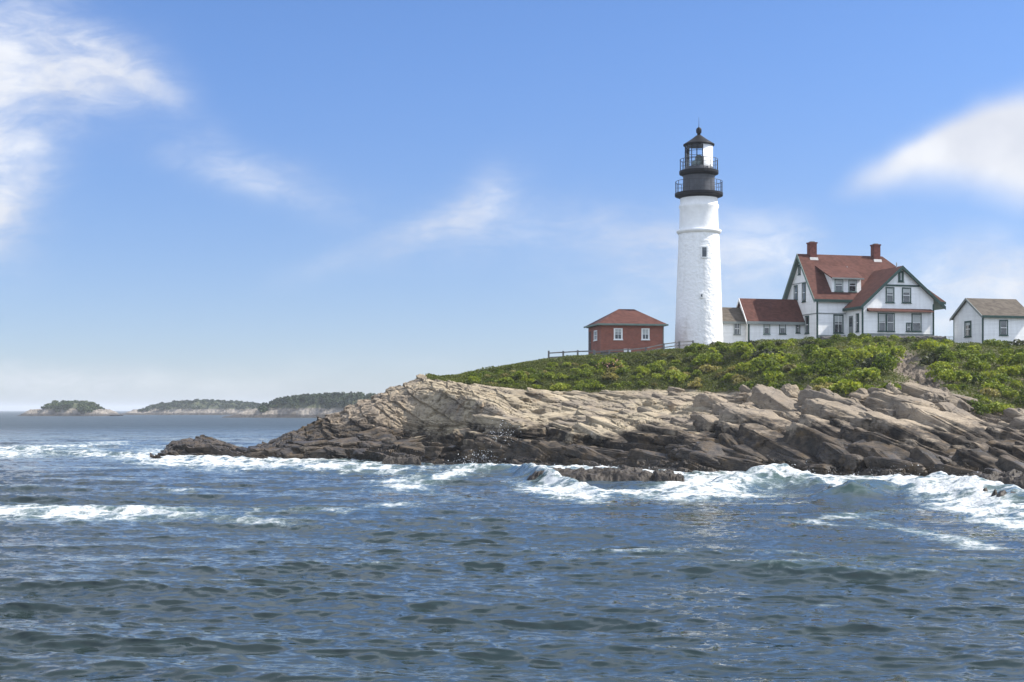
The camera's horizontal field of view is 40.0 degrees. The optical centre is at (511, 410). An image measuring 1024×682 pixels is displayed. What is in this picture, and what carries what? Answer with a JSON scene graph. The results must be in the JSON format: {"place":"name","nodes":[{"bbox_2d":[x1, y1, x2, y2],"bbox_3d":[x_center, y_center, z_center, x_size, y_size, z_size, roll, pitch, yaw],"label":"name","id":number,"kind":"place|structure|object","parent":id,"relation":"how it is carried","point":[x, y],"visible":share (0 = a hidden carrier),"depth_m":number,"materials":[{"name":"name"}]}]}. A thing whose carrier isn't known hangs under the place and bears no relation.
{"place":"outdoors","nodes":[
{"label":"outdoors","id":0,"kind":"place"},
{"bbox_2d":[17,403,122,415],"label":"island","id":1,"kind":"structure","parent":0,"point":[72,411],"depth_m":1058.67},
{"bbox_2d":[41,400,104,412],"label":"distant wood","id":2,"kind":"object","parent":1,"relation":"on","point":[89,407],"visible":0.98,"depth_m":1061.44,"materials":[{"name":"green plant"}]},
{"bbox_2d":[120,401,255,414],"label":"island","id":3,"kind":"structure","parent":0,"point":[212,409],"depth_m":1314.64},
{"bbox_2d":[137,399,261,410],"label":"distant wood","id":4,"kind":"object","parent":3,"relation":"on","point":[161,405],"visible":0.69,"depth_m":1322.69,"materials":[{"name":"green plant"}]},
{"bbox_2d":[222,396,364,417],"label":"island","id":5,"kind":"structure","parent":0,"point":[311,410],"depth_m":841.71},
{"bbox_2d":[257,391,375,411],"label":"distant wood","id":6,"kind":"object","parent":5,"relation":"on","point":[325,397],"visible":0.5,"depth_m":846.81,"materials":[{"name":"green plant"}]},
{"bbox_2d":[0,411,1023,681],"bbox_3d":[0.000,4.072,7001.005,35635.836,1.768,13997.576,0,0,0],"label":"sea water","id":7,"kind":"structure","parent":0,"point":[124,557],"depth_m":38.48,"materials":[{"name":"blue liquid"}]},
{"bbox_2d":[382,455,420,464],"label":"surf rock","id":8,"kind":"object","parent":7,"relation":"in","point":[408,460],"visible":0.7,"depth_m":115.42,"materials":[{"name":"grey stone"}]},
{"bbox_2d":[143,415,990,478],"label":"sea spray","id":9,"kind":"object","parent":7,"relation":"on","point":[561,466],"visible":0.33,"depth_m":114.65,"materials":[{"name":"liquid"}]},
{"bbox_2d":[527,466,653,480],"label":"surf rock","id":10,"kind":"object","parent":7,"relation":"in","point":[628,473],"visible":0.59,"depth_m":86.64,"materials":[{"name":"stone"}]},
{"bbox_2d":[653,469,684,481],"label":"surf rock","id":11,"kind":"object","parent":7,"relation":"in","point":[665,475],"visible":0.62,"depth_m":84.83,"materials":[{"name":"stone"}]},
{"bbox_2d":[963,469,1023,488],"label":"surf rock","id":12,"kind":"object","parent":7,"relation":"in","point":[1015,477],"visible":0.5,"depth_m":80.76,"materials":[{"name":"grey stone"}]},
{"bbox_2d":[983,487,1015,496],"bbox_3d":[24.401,4.271,66.254,5.301,1.457,5.185,0,0,0],"label":"surf rock","id":13,"kind":"object","parent":7,"relation":"in","point":[1000,493],"visible":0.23,"depth_m":64.51,"materials":[{"name":"stone"}]},
{"bbox_2d":[0,0,1023,410],"label":"sky","id":14,"kind":"structure","parent":0,"point":[258,201],"materials":[{"name":"blue"}]},
{"bbox_2d":[150,340,1023,475],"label":"headland terrain","id":15,"kind":"structure","parent":0,"point":[422,405],"depth_m":131.31,"materials":[{"name":"stone"}]},
{"bbox_2d":[511,370,527,377],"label":"shrub","id":16,"kind":"object","parent":15,"relation":"on","point":[521,373],"visible":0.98,"depth_m":149.28,"materials":[{"name":"green plant"}]},
{"bbox_2d":[527,370,544,377],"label":"shrub","id":17,"kind":"object","parent":15,"relation":"on","point":[540,374],"visible":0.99,"depth_m":150.06,"materials":[{"name":"green plant"}]},
{"bbox_2d":[550,382,566,390],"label":"shrub","id":18,"kind":"object","parent":15,"relation":"on","point":[558,386],"visible":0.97,"depth_m":146.34,"materials":[{"name":"green plant"}]},
{"bbox_2d":[548,350,593,357],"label":"rail fence","id":19,"kind":"object","parent":15,"relation":"on","point":[563,352],"visible":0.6,"depth_m":160.39,"materials":[{"name":"grey wood"}]},
{"bbox_2d":[577,367,593,377],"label":"shrub","id":20,"kind":"object","parent":15,"relation":"on","point":[585,371],"visible":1,"depth_m":151.68,"materials":[{"name":"green plant"}]},
{"bbox_2d":[589,381,605,388],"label":"shrub","id":21,"kind":"object","parent":15,"relation":"on","point":[593,385],"visible":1,"depth_m":148.21,"materials":[{"name":"green plant"}]},
{"bbox_2d":[601,372,619,379],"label":"shrub","id":22,"kind":"object","parent":15,"relation":"on","point":[609,375],"visible":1,"depth_m":150.21,"materials":[{"name":"green plant"}]},
{"bbox_2d":[596,356,628,367],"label":"bush","id":23,"kind":"object","parent":15,"relation":"on","point":[601,361],"visible":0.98,"depth_m":154.12,"materials":[{"name":"green plant"}]},
{"bbox_2d":[584,309,668,354],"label":"brick house","id":24,"kind":"structure","parent":15,"relation":"on","point":[618,329],"depth_m":163.90,"materials":[{"name":"red brick"}]},
{"bbox_2d":[613,328,622,339],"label":"window","id":25,"kind":"structure","parent":24,"relation":"in","point":[618,332],"depth_m":163.35,"materials":[{"name":"white glass"}]},
{"bbox_2d":[641,328,649,339],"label":"window","id":26,"kind":"structure","parent":24,"relation":"in","point":[645,332],"depth_m":163.99,"materials":[{"name":"white glass"}]},
{"bbox_2d":[635,365,650,374],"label":"shrub","id":27,"kind":"object","parent":15,"relation":"on","point":[641,369],"visible":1,"depth_m":151.61,"materials":[{"name":"green plant"}]},
{"bbox_2d":[594,340,693,355],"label":"rail fence","id":28,"kind":"object","parent":15,"relation":"on","point":[663,347],"visible":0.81,"depth_m":160.47,"materials":[{"name":"grey wood"}]},
{"bbox_2d":[645,362,664,371],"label":"shrub","id":29,"kind":"object","parent":15,"relation":"on","point":[652,366],"visible":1,"depth_m":152.54,"materials":[{"name":"green plant"}]},
{"bbox_2d":[662,369,690,382],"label":"shrub","id":30,"kind":"object","parent":15,"relation":"on","point":[673,374],"visible":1,"depth_m":149.70,"materials":[{"name":"green plant"}]},
{"bbox_2d":[684,345,697,352],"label":"shrub","id":31,"kind":"object","parent":15,"relation":"on","point":[691,348],"visible":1,"depth_m":158.18,"materials":[{"name":"green plant"}]},
{"bbox_2d":[686,381,702,389],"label":"shrub","id":32,"kind":"object","parent":15,"relation":"on","point":[693,384],"visible":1,"depth_m":146.71,"materials":[{"name":"green plant"}]},
{"bbox_2d":[675,127,722,348],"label":"lighthouse","id":33,"kind":"object","parent":15,"relation":"on","point":[698,305],"visible":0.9,"depth_m":167.94,"materials":[{"name":"white paint"}]},
{"bbox_2d":[691,347,723,365],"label":"shrub","id":34,"kind":"object","parent":15,"relation":"on","point":[704,357],"visible":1,"depth_m":152.75,"materials":[{"name":"green plant"}]},
{"bbox_2d":[698,364,721,371],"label":"shrub","id":35,"kind":"object","parent":15,"relation":"on","point":[705,368],"visible":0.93,"depth_m":151.16,"materials":[{"name":"green plant"}]},
{"bbox_2d":[425,337,1023,407],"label":"ground cover","id":36,"kind":"object","parent":15,"relation":"on","point":[507,369],"visible":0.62,"depth_m":150.06,"materials":[{"name":"green plant"}]},
{"bbox_2d":[722,307,745,343],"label":"link building","id":37,"kind":"structure","parent":15,"relation":"on","point":[734,324],"depth_m":173.94,"materials":[{"name":"white"}]},
{"bbox_2d":[733,324,740,334],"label":"window","id":38,"kind":"structure","parent":37,"relation":"in","point":[737,327],"depth_m":173.95,"materials":[{"name":"white glass"}]},
{"bbox_2d":[733,376,751,384],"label":"shrub","id":39,"kind":"object","parent":15,"relation":"on","point":[740,380],"visible":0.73,"depth_m":142.35,"materials":[{"name":"green plant"}]},
{"bbox_2d":[730,341,755,353],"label":"shrub","id":40,"kind":"object","parent":15,"relation":"on","point":[738,345],"visible":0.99,"depth_m":153.02,"materials":[{"name":"green plant"}]},
{"bbox_2d":[734,381,754,390],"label":"shrub","id":41,"kind":"object","parent":15,"relation":"on","point":[748,384],"visible":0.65,"depth_m":139.00,"materials":[{"name":"green plant"}]},
{"bbox_2d":[735,361,754,371],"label":"shrub","id":42,"kind":"object","parent":15,"relation":"on","point":[744,367],"visible":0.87,"depth_m":145.93,"materials":[{"name":"green plant"}]},
{"bbox_2d":[750,357,781,371],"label":"shrub","id":43,"kind":"object","parent":15,"relation":"on","point":[764,364],"visible":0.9,"depth_m":143.50,"materials":[{"name":"green plant"}]},
{"bbox_2d":[749,348,784,358],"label":"shrub","id":44,"kind":"object","parent":15,"relation":"on","point":[754,354],"visible":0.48,"depth_m":148.07,"materials":[{"name":"green plant"}]},
{"bbox_2d":[749,353,788,365],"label":"shrub","id":45,"kind":"object","parent":15,"relation":"on","point":[777,357],"visible":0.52,"depth_m":145.72,"materials":[{"name":"green plant"}]},
{"bbox_2d":[736,298,804,340],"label":"passage building","id":46,"kind":"structure","parent":15,"relation":"on","point":[776,319],"depth_m":174.71,"materials":[{"name":"white"}]},
{"bbox_2d":[763,324,770,334],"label":"window","id":47,"kind":"structure","parent":46,"relation":"in","point":[766,326],"depth_m":174.06,"materials":[{"name":"white glass"}]},
{"bbox_2d":[779,325,786,334],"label":"window","id":48,"kind":"structure","parent":46,"relation":"in","point":[782,328],"depth_m":174.57,"materials":[{"name":"white glass"}]},
{"bbox_2d":[763,370,785,382],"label":"shrub","id":49,"kind":"object","parent":15,"relation":"on","point":[777,375],"visible":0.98,"depth_m":136.38,"materials":[{"name":"green plant"}]},
{"bbox_2d":[766,365,786,373],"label":"shrub","id":50,"kind":"object","parent":15,"relation":"on","point":[778,368],"visible":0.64,"depth_m":139.59,"materials":[{"name":"green plant"}]},
{"bbox_2d":[774,381,799,388],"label":"shrub","id":51,"kind":"object","parent":15,"relation":"on","point":[780,385],"visible":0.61,"depth_m":130.40,"materials":[{"name":"green plant"}]},
{"bbox_2d":[781,363,796,372],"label":"shrub","id":52,"kind":"object","parent":15,"relation":"on","point":[788,368],"visible":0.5,"depth_m":139.22,"materials":[{"name":"green plant"}]},
{"bbox_2d":[783,353,801,362],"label":"shrub","id":53,"kind":"object","parent":15,"relation":"on","point":[793,357],"visible":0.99,"depth_m":145.49,"materials":[{"name":"green plant"}]},
{"bbox_2d":[789,363,814,376],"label":"shrub","id":54,"kind":"object","parent":15,"relation":"on","point":[800,368],"visible":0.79,"depth_m":135.84,"materials":[{"name":"green plant"}]},
{"bbox_2d":[799,344,819,355],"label":"shrub","id":55,"kind":"object","parent":15,"relation":"on","point":[808,348],"visible":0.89,"depth_m":147.42,"materials":[{"name":"green plant"}]},
{"bbox_2d":[810,376,829,384],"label":"shrub","id":56,"kind":"object","parent":15,"relation":"on","point":[820,379],"visible":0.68,"depth_m":127.42,"materials":[{"name":"green plant"}]},
{"bbox_2d":[805,362,836,374],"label":"shrub","id":57,"kind":"object","parent":15,"relation":"on","point":[820,367],"visible":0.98,"depth_m":132.13,"materials":[{"name":"green plant"}]},
{"bbox_2d":[813,358,828,364],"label":"shrub","id":58,"kind":"object","parent":15,"relation":"on","point":[822,361],"visible":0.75,"depth_m":139.83,"materials":[{"name":"green plant"}]},
{"bbox_2d":[812,382,835,390],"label":"shrub","id":59,"kind":"object","parent":15,"relation":"on","point":[819,387],"visible":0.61,"depth_m":123.83,"materials":[{"name":"green plant"}]},
{"bbox_2d":[808,347,842,359],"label":"shrub","id":60,"kind":"object","parent":15,"relation":"on","point":[824,354],"visible":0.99,"depth_m":141.54,"materials":[{"name":"green plant"}]},
{"bbox_2d":[823,373,842,382],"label":"shrub","id":61,"kind":"object","parent":15,"relation":"on","point":[835,379],"visible":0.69,"depth_m":125.68,"materials":[{"name":"green plant"}]},
{"bbox_2d":[832,366,846,373],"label":"shrub","id":62,"kind":"object","parent":15,"relation":"on","point":[840,368],"visible":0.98,"depth_m":131.55,"materials":[{"name":"green plant"}]},
{"bbox_2d":[828,357,852,367],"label":"shrub","id":63,"kind":"object","parent":15,"relation":"on","point":[847,363],"visible":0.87,"depth_m":134.54,"materials":[{"name":"green plant"}]},
{"bbox_2d":[826,379,864,393],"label":"shrub","id":64,"kind":"object","parent":15,"relation":"on","point":[845,385],"visible":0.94,"depth_m":121.00,"materials":[{"name":"green plant"}]},
{"bbox_2d":[841,347,872,360],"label":"shrub","id":65,"kind":"object","parent":15,"relation":"on","point":[863,352],"visible":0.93,"depth_m":139.49,"materials":[{"name":"green plant"}]},
{"bbox_2d":[845,367,880,380],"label":"shrub","id":66,"kind":"object","parent":15,"relation":"on","point":[866,373],"visible":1,"depth_m":126.15,"materials":[{"name":"green plant"}]},
{"bbox_2d":[782,241,945,338],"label":"keeper house","id":67,"kind":"structure","parent":15,"relation":"on","point":[875,293],"depth_m":172.40,"materials":[{"name":"white"}]},
{"bbox_2d":[801,283,805,302],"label":"window","id":68,"kind":"structure","parent":67,"relation":"in","point":[803,284],"depth_m":175.42,"materials":[{"name":"grey glass"}]},
{"bbox_2d":[805,315,808,333],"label":"window","id":69,"kind":"structure","parent":67,"relation":"in","point":[806,317],"depth_m":174.48,"materials":[{"name":"grey glass"}]},
{"bbox_2d":[833,314,843,333],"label":"window","id":70,"kind":"structure","parent":67,"relation":"in","point":[838,319],"depth_m":172.70,"materials":[{"name":"grey glass"}]},
{"bbox_2d":[849,316,852,332],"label":"window","id":71,"kind":"structure","parent":67,"relation":"in","point":[850,317],"depth_m":171.71,"materials":[{"name":"grey glass"}]},
{"bbox_2d":[877,313,885,331],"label":"window","id":72,"kind":"structure","parent":67,"relation":"in","point":[881,316],"depth_m":169.78,"materials":[{"name":"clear glass"}]},
{"bbox_2d":[885,287,893,302],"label":"window","id":73,"kind":"structure","parent":67,"relation":"in","point":[889,290],"depth_m":170.07,"materials":[{"name":"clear glass"}]},
{"bbox_2d":[886,313,894,331],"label":"window","id":74,"kind":"structure","parent":67,"relation":"in","point":[890,317],"depth_m":170.11,"materials":[{"name":"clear glass"}]},
{"bbox_2d":[901,287,911,303],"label":"window","id":75,"kind":"structure","parent":67,"relation":"in","point":[906,292],"depth_m":170.65,"materials":[{"name":"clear glass"}]},
{"bbox_2d":[911,313,921,331],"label":"window","id":76,"kind":"structure","parent":67,"relation":"in","point":[916,318],"depth_m":171.02,"materials":[{"name":"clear glass"}]},
{"bbox_2d":[854,355,890,369],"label":"shrub","id":77,"kind":"object","parent":15,"relation":"on","point":[867,363],"visible":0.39,"depth_m":134.50,"materials":[{"name":"green plant"}]},
{"bbox_2d":[864,345,890,355],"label":"shrub","id":78,"kind":"object","parent":15,"relation":"on","point":[874,350],"visible":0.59,"depth_m":141.93,"materials":[{"name":"green plant"}]},
{"bbox_2d":[820,335,945,340],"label":"stone wall","id":79,"kind":"structure","parent":15,"relation":"on","point":[940,338],"depth_m":163.55,"materials":[{"name":"stone"}]},
{"bbox_2d":[870,353,896,370],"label":"shrub","id":80,"kind":"object","parent":15,"relation":"on","point":[885,361],"visible":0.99,"depth_m":131.31,"materials":[{"name":"green plant"}]},
{"bbox_2d":[883,345,906,358],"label":"shrub","id":81,"kind":"object","parent":15,"relation":"on","point":[898,351],"visible":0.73,"depth_m":143.61,"materials":[{"name":"green plant"}]},
{"bbox_2d":[916,339,948,351],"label":"shrub","id":82,"kind":"object","parent":15,"relation":"on","point":[930,345],"visible":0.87,"depth_m":147.09,"materials":[{"name":"green plant"}]},
{"bbox_2d":[920,351,950,364],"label":"shrub","id":83,"kind":"object","parent":15,"relation":"on","point":[928,358],"visible":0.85,"depth_m":139.30,"materials":[{"name":"green plant"}]},
{"bbox_2d":[925,364,945,378],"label":"shrub","id":84,"kind":"object","parent":15,"relation":"on","point":[933,372],"visible":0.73,"depth_m":131.78,"materials":[{"name":"green plant"}]},
{"bbox_2d":[926,361,958,370],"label":"shrub","id":85,"kind":"object","parent":15,"relation":"on","point":[946,364],"visible":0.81,"depth_m":134.80,"materials":[{"name":"green plant"}]},
{"bbox_2d":[934,345,950,354],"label":"shrub","id":86,"kind":"object","parent":15,"relation":"on","point":[942,349],"visible":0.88,"depth_m":143.12,"materials":[{"name":"green plant"}]},
{"bbox_2d":[938,352,959,363],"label":"shrub","id":87,"kind":"object","parent":15,"relation":"on","point":[951,358],"visible":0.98,"depth_m":137.92,"materials":[{"name":"green plant"}]},
{"bbox_2d":[933,368,971,382],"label":"shrub","id":88,"kind":"object","parent":15,"relation":"on","point":[950,376],"visible":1,"depth_m":126.44,"materials":[{"name":"green plant"}]},
{"bbox_2d":[949,348,970,357],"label":"shrub","id":89,"kind":"object","parent":15,"relation":"on","point":[958,352],"visible":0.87,"depth_m":144.18,"materials":[{"name":"green plant"}]},
{"bbox_2d":[959,345,979,356],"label":"shrub","id":90,"kind":"object","parent":15,"relation":"on","point":[974,351],"visible":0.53,"depth_m":145.46,"materials":[{"name":"green plant"}]},
{"bbox_2d":[956,372,987,383],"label":"shrub","id":91,"kind":"object","parent":15,"relation":"on","point":[979,378],"visible":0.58,"depth_m":128.88,"materials":[{"name":"green plant"}]},
{"bbox_2d":[967,400,985,410],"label":"shrub","id":92,"kind":"object","parent":15,"relation":"on","point":[975,404],"visible":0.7,"depth_m":116.58,"materials":[{"name":"green plant"}]},
{"bbox_2d":[963,353,990,369],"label":"shrub","id":93,"kind":"object","parent":15,"relation":"on","point":[974,363],"visible":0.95,"depth_m":138.20,"materials":[{"name":"green plant"}]},
{"bbox_2d":[974,406,991,414],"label":"shrub","id":94,"kind":"object","parent":15,"relation":"on","point":[980,411],"visible":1,"depth_m":115.70,"materials":[{"name":"green plant"}]},
{"bbox_2d":[973,352,997,362],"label":"shrub","id":95,"kind":"object","parent":15,"relation":"on","point":[983,357],"visible":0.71,"depth_m":142.82,"materials":[{"name":"green plant"}]},
{"bbox_2d":[950,298,1023,344],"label":"white shed","id":96,"kind":"structure","parent":15,"relation":"on","point":[979,320],"depth_m":167.42,"materials":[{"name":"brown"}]},
{"bbox_2d":[964,321,971,337],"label":"window","id":97,"kind":"structure","parent":96,"relation":"in","point":[967,324],"depth_m":168.99,"materials":[{"name":"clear glass"}]},
{"bbox_2d":[999,320,1008,335],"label":"window","id":98,"kind":"structure","parent":96,"relation":"in","point":[1003,324],"depth_m":166.70,"materials":[{"name":"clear glass"}]},
{"bbox_2d":[979,387,1000,396],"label":"shrub","id":99,"kind":"object","parent":15,"relation":"on","point":[989,391],"visible":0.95,"depth_m":123.98,"materials":[{"name":"green plant"}]},
{"bbox_2d":[979,370,1002,377],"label":"shrub","id":100,"kind":"object","parent":15,"relation":"on","point":[987,373],"visible":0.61,"depth_m":133.56,"materials":[{"name":"green plant"}]},
{"bbox_2d":[983,401,1005,412],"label":"shrub","id":101,"kind":"object","parent":15,"relation":"on","point":[995,406],"visible":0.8,"depth_m":117.25,"materials":[{"name":"green plant"}]},
{"bbox_2d":[980,378,1011,392],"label":"shrub","id":102,"kind":"object","parent":15,"relation":"on","point":[995,385],"visible":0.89,"depth_m":125.94,"materials":[{"name":"green plant"}]},
{"bbox_2d":[988,340,1004,346],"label":"shrub","id":103,"kind":"object","parent":15,"relation":"on","point":[993,342],"visible":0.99,"depth_m":156.02,"materials":[{"name":"green plant"}]},
{"bbox_2d":[990,373,1013,383],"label":"shrub","id":104,"kind":"object","parent":15,"relation":"on","point":[1004,378],"visible":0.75,"depth_m":130.24,"materials":[{"name":"green plant"}]},
{"bbox_2d":[996,352,1023,365],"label":"shrub","id":105,"kind":"object","parent":15,"relation":"on","point":[1004,357],"visible":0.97,"depth_m":140.69,"materials":[{"name":"green plant"}]},
{"bbox_2d":[997,365,1022,375],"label":"shrub","id":106,"kind":"object","parent":15,"relation":"on","point":[1013,369],"visible":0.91,"depth_m":136.34,"materials":[{"name":"green plant"}]},
{"bbox_2d":[1002,390,1018,397],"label":"shrub","id":107,"kind":"object","parent":15,"relation":"on","point":[1006,393],"visible":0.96,"depth_m":123.92,"materials":[{"name":"green plant"}]},
{"bbox_2d":[1015,386,1023,403],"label":"shrub","id":108,"kind":"object","parent":15,"relation":"on","point":[1020,396],"visible":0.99,"depth_m":122.41,"materials":[{"name":"green plant"}]},
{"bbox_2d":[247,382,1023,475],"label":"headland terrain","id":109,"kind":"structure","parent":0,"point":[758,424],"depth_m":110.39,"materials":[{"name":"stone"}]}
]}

